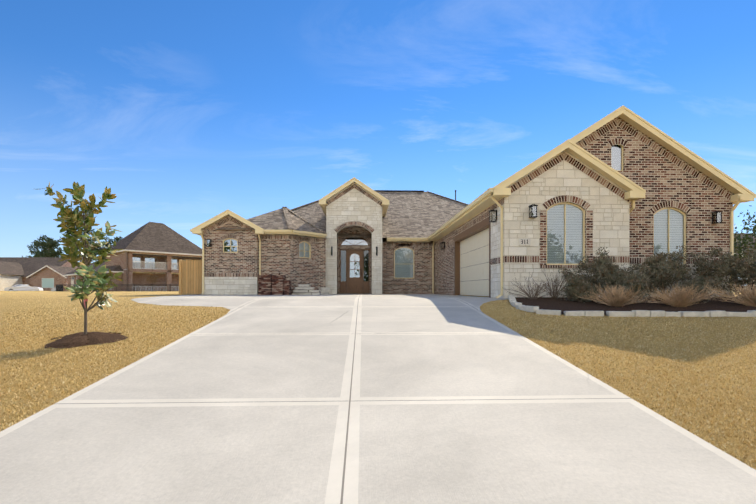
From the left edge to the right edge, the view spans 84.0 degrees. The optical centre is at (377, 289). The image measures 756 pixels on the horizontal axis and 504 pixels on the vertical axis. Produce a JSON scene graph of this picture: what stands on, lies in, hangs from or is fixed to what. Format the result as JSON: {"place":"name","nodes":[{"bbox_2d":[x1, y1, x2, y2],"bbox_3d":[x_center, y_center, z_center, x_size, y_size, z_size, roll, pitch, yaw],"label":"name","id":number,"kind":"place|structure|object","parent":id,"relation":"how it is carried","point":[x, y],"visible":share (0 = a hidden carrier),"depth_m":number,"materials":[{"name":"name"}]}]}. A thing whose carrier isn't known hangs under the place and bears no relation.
{"place":"outdoors","nodes":[
{"label":"outdoors","id":0,"kind":"place"},
{"bbox_2d":[0,291,755,468],"bbox_3d":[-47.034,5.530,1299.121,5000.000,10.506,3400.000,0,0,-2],"label":"lawn","id":1,"kind":"structure","parent":0,"point":[25,301],"depth_m":6.18,"materials":[{"name":"yellow plant"}]},
{"bbox_2d":[4,284,42,290],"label":"white parked car","id":2,"kind":"object","parent":1,"relation":"on","point":[23,287],"visible":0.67,"depth_m":68.24,"materials":[{"name":"white metal"}]},
{"bbox_2d":[0,257,80,290],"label":"neighbour house","id":3,"kind":"structure","parent":1,"relation":"on","point":[46,273],"depth_m":80.13,"materials":[{"name":"brick"}]},
{"bbox_2d":[22,240,58,256],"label":"tree","id":4,"kind":"object","parent":1,"relation":"on","point":[37,244],"visible":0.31,"depth_m":121.56,"materials":[{"name":"green plant"}]},
{"bbox_2d":[28,238,55,254],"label":"tree","id":5,"kind":"object","parent":1,"relation":"on","point":[42,249],"visible":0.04,"depth_m":130.70,"materials":[{"name":"green plant"}]},
{"bbox_2d":[35,235,68,256],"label":"tree","id":6,"kind":"object","parent":1,"relation":"on","point":[51,253],"visible":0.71,"depth_m":113.12,"materials":[{"name":"green plant"}]},
{"bbox_2d":[61,229,93,261],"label":"tree","id":7,"kind":"object","parent":1,"relation":"on","point":[87,231],"visible":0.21,"depth_m":120.08,"materials":[{"name":"green plant"}]},
{"bbox_2d":[45,181,122,333],"bbox_3d":[-4.678,-0.455,6.572,1.278,2.634,1.215,0,0,-2],"label":"young tree","id":8,"kind":"object","parent":1,"relation":"on","point":[75,219],"visible":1,"depth_m":6.66,"materials":[{"name":"green plant"}]},
{"bbox_2d":[44,332,128,347],"bbox_3d":[-4.594,0.776,6.644,1.100,0.174,1.034,0,0,-2],"label":"mulch bed","id":9,"kind":"object","parent":1,"relation":"on","point":[78,339],"visible":0.96,"depth_m":6.47,"materials":[{"name":"brown soil"}]},
{"bbox_2d":[103,236,122,247],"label":"tree","id":10,"kind":"object","parent":1,"relation":"on","point":[118,238],"visible":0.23,"depth_m":126.75,"materials":[{"name":"green plant"}]},
{"bbox_2d":[56,284,178,291],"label":"fence","id":11,"kind":"object","parent":1,"relation":"on","point":[59,287],"visible":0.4,"depth_m":53.53,"materials":[{"name":"black metal"}]},
{"bbox_2d":[63,222,201,290],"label":"neighboring house","id":12,"kind":"structure","parent":1,"relation":"on","point":[161,249],"depth_m":60.79,"materials":[{"name":"brick"}]},
{"bbox_2d":[145,269,160,283],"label":"neighbour sapling","id":13,"kind":"object","parent":1,"relation":"on","point":[156,277],"visible":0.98,"depth_m":53.93,"materials":[{"name":"green plant"}]},
{"bbox_2d":[179,259,201,294],"bbox_3d":[-10.084,-0.661,31.029,1.770,1.875,17.290,0,0,-2],"label":"wooden fence","id":14,"kind":"object","parent":1,"relation":"on","point":[190,276],"visible":0.25,"depth_m":22.42,"materials":[{"name":"brown wood"}]},
{"bbox_2d":[0,294,755,503],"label":"concrete driveway","id":15,"kind":"structure","parent":1,"relation":"on","point":[364,399],"depth_m":3.57,"materials":[{"name":"grey concrete"}]},
{"bbox_2d":[258,274,290,294],"bbox_3d":[-5.076,-0.238,20.673,1.466,1.070,0.659,0,0,-2],"label":"brick stack","id":16,"kind":"object","parent":15,"relation":"on","point":[277,284],"visible":0.92,"depth_m":20.35,"materials":[{"name":"red brick"}]},
{"bbox_2d":[292,284,329,294],"bbox_3d":[-3.306,0.026,21.528,2.145,0.542,1.202,0,0,-35],"label":"stone block stack","id":17,"kind":"object","parent":15,"relation":"on","point":[308,288],"visible":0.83,"depth_m":21.07,"materials":[{"name":"white stone"}]},
{"bbox_2d":[190,105,755,297],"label":"house trim","id":18,"kind":"structure","parent":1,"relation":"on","point":[488,198],"depth_m":13.09,"materials":[{"name":"beige wood"}]},
{"bbox_2d":[340,237,369,293],"bbox_3d":[-1.379,-1.461,24.959,1.760,3.425,0.380,0,0,-2],"label":"front door","id":19,"kind":"structure","parent":18,"relation":"attached to","point":[354,271],"depth_m":24.84,"materials":[{"name":"brown glass"}]},
{"bbox_2d":[440,242,444,249],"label":"wall lantern","id":20,"kind":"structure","parent":18,"relation":"attached to","point":[443,245],"depth_m":21.82,"materials":[{"name":"black metal"}]},
{"bbox_2d":[454,217,490,296],"bbox_3d":[3.771,-1.088,16.719,0.260,2.730,5.480,0,0,-2],"label":"garage door","id":21,"kind":"structure","parent":18,"relation":"attached to","point":[469,278],"depth_m":16.82,"materials":[{"name":"paint"}]},
{"bbox_2d":[489,210,496,222],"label":"wall lantern","id":22,"kind":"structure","parent":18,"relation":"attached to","point":[494,215],"depth_m":13.32,"materials":[{"name":"black metal"}]},
{"bbox_2d":[529,204,537,217],"bbox_3d":[4.633,-2.335,12.538,0.200,0.385,0.220,0,0,-2],"label":"wall lantern","id":23,"kind":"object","parent":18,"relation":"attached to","point":[532,210],"depth_m":12.48,"materials":[{"name":"black metal"}]},
{"bbox_2d":[711,211,722,223],"bbox_3d":[10.701,-2.275,13.257,0.200,0.385,0.220,0,0,-2],"label":"wall lantern","id":24,"kind":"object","parent":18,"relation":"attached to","point":[716,217],"depth_m":13.23,"materials":[{"name":"black metal"}]},
{"bbox_2d":[508,295,755,316],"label":"stone edging","id":25,"kind":"object","parent":1,"relation":"on","point":[632,313],"visible":0.92,"depth_m":9.07,"materials":[{"name":"white stone"}]},
{"bbox_2d":[515,297,755,314],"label":"mulch bed","id":26,"kind":"object","parent":25,"relation":"on","point":[563,305],"visible":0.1,"depth_m":10.39,"materials":[{"name":"brown soil"}]},
{"bbox_2d":[508,272,550,298],"bbox_3d":[4.349,-0.103,11.988,1.416,0.837,1.366,0,0,45],"label":"bare rose","id":27,"kind":"object","parent":26,"relation":"on","point":[536,293],"visible":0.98,"depth_m":11.86,"materials":[{"name":"brown plant"}]},
{"bbox_2d":[532,268,565,298],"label":"bare rose","id":28,"kind":"object","parent":26,"relation":"on","point":[556,293],"visible":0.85,"depth_m":12.02,"materials":[{"name":"brown plant"}]},
{"bbox_2d":[559,272,601,302],"bbox_3d":[5.438,0.022,11.192,1.128,0.938,1.085,0,0,-2],"label":"evergreen shrub","id":29,"kind":"object","parent":26,"relation":"on","point":[577,286],"visible":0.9,"depth_m":11.04,"materials":[{"name":"green plant"}]},
{"bbox_2d":[558,247,647,298],"bbox_3d":[6.458,-0.418,12.104,1.854,1.591,1.848,0,0,-11],"label":"evergreen shrub","id":30,"kind":"object","parent":26,"relation":"on","point":[598,266],"visible":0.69,"depth_m":11.81,"materials":[{"name":"green plant"}]},
{"bbox_2d":[573,283,661,306],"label":"ornamental grass","id":31,"kind":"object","parent":26,"relation":"on","point":[614,297],"depth_m":10.27,"materials":[{"name":"beige plant"}]},
{"bbox_2d":[607,271,652,303],"bbox_3d":[6.604,0.004,11.077,1.112,0.994,1.285,0,0,43],"label":"evergreen shrub","id":32,"kind":"object","parent":26,"relation":"on","point":[638,280],"visible":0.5,"depth_m":10.86,"materials":[{"name":"green plant"}]},
{"bbox_2d":[598,256,671,294],"bbox_3d":[7.440,-0.341,12.340,2.033,1.338,1.799,0,0,27],"label":"evergreen shrub","id":33,"kind":"object","parent":26,"relation":"on","point":[655,274],"visible":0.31,"depth_m":11.91,"materials":[{"name":"green plant"}]},
{"bbox_2d":[640,245,695,293],"bbox_3d":[8.641,-0.528,12.708,1.592,1.640,1.707,0,0,18],"label":"evergreen shrub","id":34,"kind":"object","parent":26,"relation":"on","point":[663,257],"visible":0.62,"depth_m":12.46,"materials":[{"name":"green plant"}]},
{"bbox_2d":[644,282,728,306],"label":"ornamental grass","id":35,"kind":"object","parent":26,"relation":"on","point":[679,298],"depth_m":10.22,"materials":[{"name":"beige plant"}]},
{"bbox_2d":[669,275,717,303],"bbox_3d":[8.404,0.047,11.211,1.068,0.863,1.062,0,0,-2],"label":"evergreen shrub","id":36,"kind":"object","parent":26,"relation":"on","point":[699,281],"visible":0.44,"depth_m":10.96,"materials":[{"name":"green plant"}]},
{"bbox_2d":[669,246,740,293],"bbox_3d":[9.794,-0.466,12.667,1.794,1.735,1.408,0,0,44],"label":"evergreen shrub","id":37,"kind":"object","parent":26,"relation":"on","point":[722,264],"visible":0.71,"depth_m":12.48,"materials":[{"name":"green plant"}]},
{"bbox_2d":[703,279,755,305],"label":"ornamental grass","id":38,"kind":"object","parent":26,"relation":"on","point":[748,296],"depth_m":10.51,"materials":[{"name":"beige plant"}]},
{"bbox_2d":[719,247,755,295],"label":"evergreen shrub","id":39,"kind":"object","parent":26,"relation":"on","point":[745,269],"visible":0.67,"depth_m":12.19,"materials":[{"name":"green plant"}]},
{"bbox_2d":[734,205,755,263],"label":"live oak","id":40,"kind":"object","parent":1,"relation":"on","point":[746,239],"visible":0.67,"depth_m":30.62,"materials":[{"name":"green plant"}]},
{"bbox_2d":[734,233,755,291],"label":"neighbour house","id":41,"kind":"structure","parent":1,"relation":"on","point":[744,250],"depth_m":53.39,"materials":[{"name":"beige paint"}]},
{"bbox_2d":[0,0,755,262],"label":"sky","id":42,"kind":"structure","parent":0,"point":[191,112],"materials":[{"name":"blue"}]},
{"bbox_2d":[202,117,732,297],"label":"house walls","id":43,"kind":"structure","parent":0,"point":[662,176],"depth_m":13.33,"materials":[{"name":"brown brick"}]},
{"bbox_2d":[206,239,210,246],"bbox_3d":[-8.484,-2.335,21.070,0.200,0.385,0.220,0,0,-2],"label":"wall lantern","id":44,"kind":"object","parent":43,"relation":"attached to","point":[209,241],"depth_m":21.06,"materials":[{"name":"black metal"}]},
{"bbox_2d":[223,144,685,277],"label":"house windows","id":45,"kind":"structure","parent":43,"relation":"in","point":[565,233],"depth_m":13.35,"materials":[{"name":"grey glass"}]},
{"bbox_2d":[215,190,734,250],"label":"house roof","id":46,"kind":"structure","parent":43,"relation":"on","point":[415,214],"depth_m":26.83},
{"bbox_2d":[518,238,530,244],"bbox_3d":[4.410,-1.433,12.621,0.360,0.200,0.037,0,0,-2],"label":"house number","id":47,"kind":"object","parent":43,"relation":"attached to","point":[524,241],"visible":1,"depth_m":12.61,"materials":[{"name":"beige stone"}]}
]}

